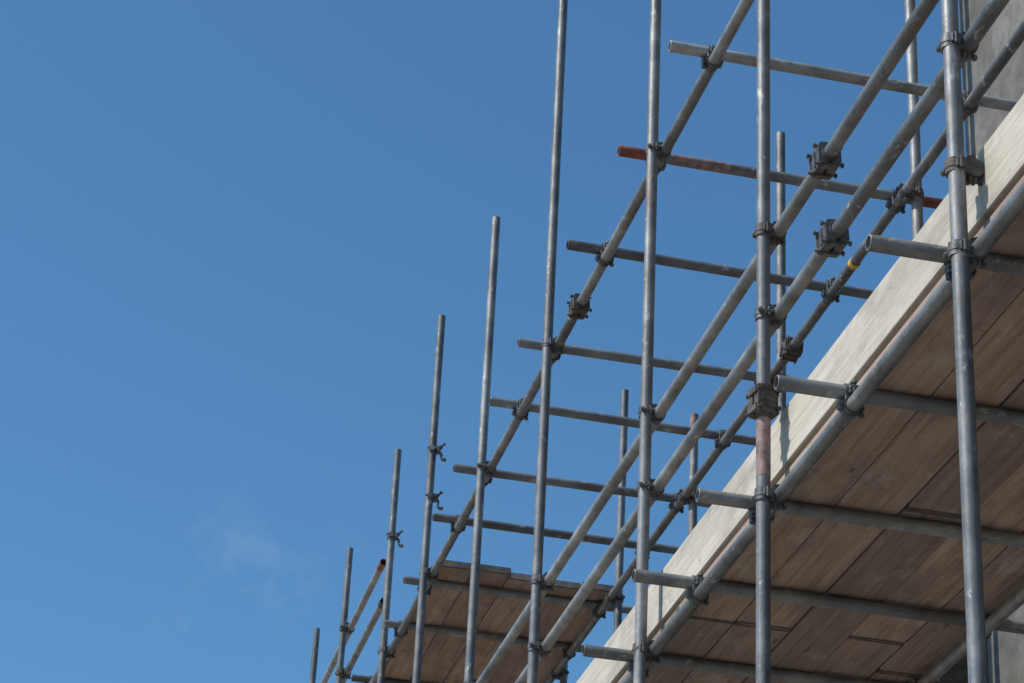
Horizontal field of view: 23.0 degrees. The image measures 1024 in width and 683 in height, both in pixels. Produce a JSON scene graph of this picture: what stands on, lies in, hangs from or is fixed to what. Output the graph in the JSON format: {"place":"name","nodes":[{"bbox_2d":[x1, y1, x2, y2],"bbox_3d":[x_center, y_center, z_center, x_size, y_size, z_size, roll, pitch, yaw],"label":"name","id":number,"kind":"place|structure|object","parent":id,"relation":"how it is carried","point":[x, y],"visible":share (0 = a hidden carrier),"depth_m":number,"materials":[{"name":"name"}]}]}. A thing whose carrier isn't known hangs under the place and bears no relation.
{"place":"outdoors","nodes":[
{"label":"outdoors","id":0,"kind":"place"},
{"bbox_2d":[0,0,966,682],"label":"sky","id":1,"kind":"structure","parent":0,"point":[236,236],"materials":[{"name":"blue"}]},
{"bbox_3d":[-0.357,5.611,20.126,0.400,2.090,0.400,9,-28,-10],"label":"column","id":2,"kind":"object","parent":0,"visible":0},
{"bbox_2d":[940,639,988,682],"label":"floor slab","id":3,"kind":"structure","parent":2,"relation":"on","point":[957,672],"depth_m":15.28,"materials":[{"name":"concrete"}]},
{"label":"ground","id":4,"kind":"structure","parent":0,"visible":0},
{"bbox_2d":[309,0,1023,682],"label":"tube scaffolding","id":5,"kind":"object","parent":4,"relation":"on","point":[963,258],"visible":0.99,"depth_m":9.96,"materials":[{"name":"metal"}]},
{"bbox_2d":[385,560,613,682],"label":"wooden scaffold deck","id":6,"kind":"structure","parent":5,"relation":"on","point":[443,658],"depth_m":15.94,"materials":[{"name":"wood"}]},
{"bbox_2d":[617,175,1023,682],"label":"wooden scaffold deck","id":7,"kind":"structure","parent":5,"relation":"on","point":[884,460],"depth_m":8.81,"materials":[{"name":"wood"}]},
{"bbox_2d":[576,94,1023,682],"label":"wooden toe board","id":8,"kind":"object","parent":7,"relation":"on","point":[896,298],"visible":0.66,"depth_m":8.03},
{"bbox_3d":[2.130,2.583,8.719,0.279,2.594,1.424,9,-28,-10],"label":"wall lift","id":9,"kind":"object","parent":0,"visible":0},
{"bbox_2d":[987,604,1023,682],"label":"wall lift","id":10,"kind":"object","parent":9,"relation":"on","point":[1005,657],"depth_m":9.96,"materials":[{"name":"concrete"}]},
{"bbox_2d":[965,41,1023,156],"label":"wall lift","id":11,"kind":"object","parent":10,"relation":"on","point":[982,124],"depth_m":10.99,"materials":[{"name":"concrete"}]},
{"bbox_2d":[959,0,1023,117],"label":"wall lift","id":12,"kind":"object","parent":11,"relation":"on","point":[1002,30],"depth_m":11.21,"materials":[{"name":"concrete"}]}
]}

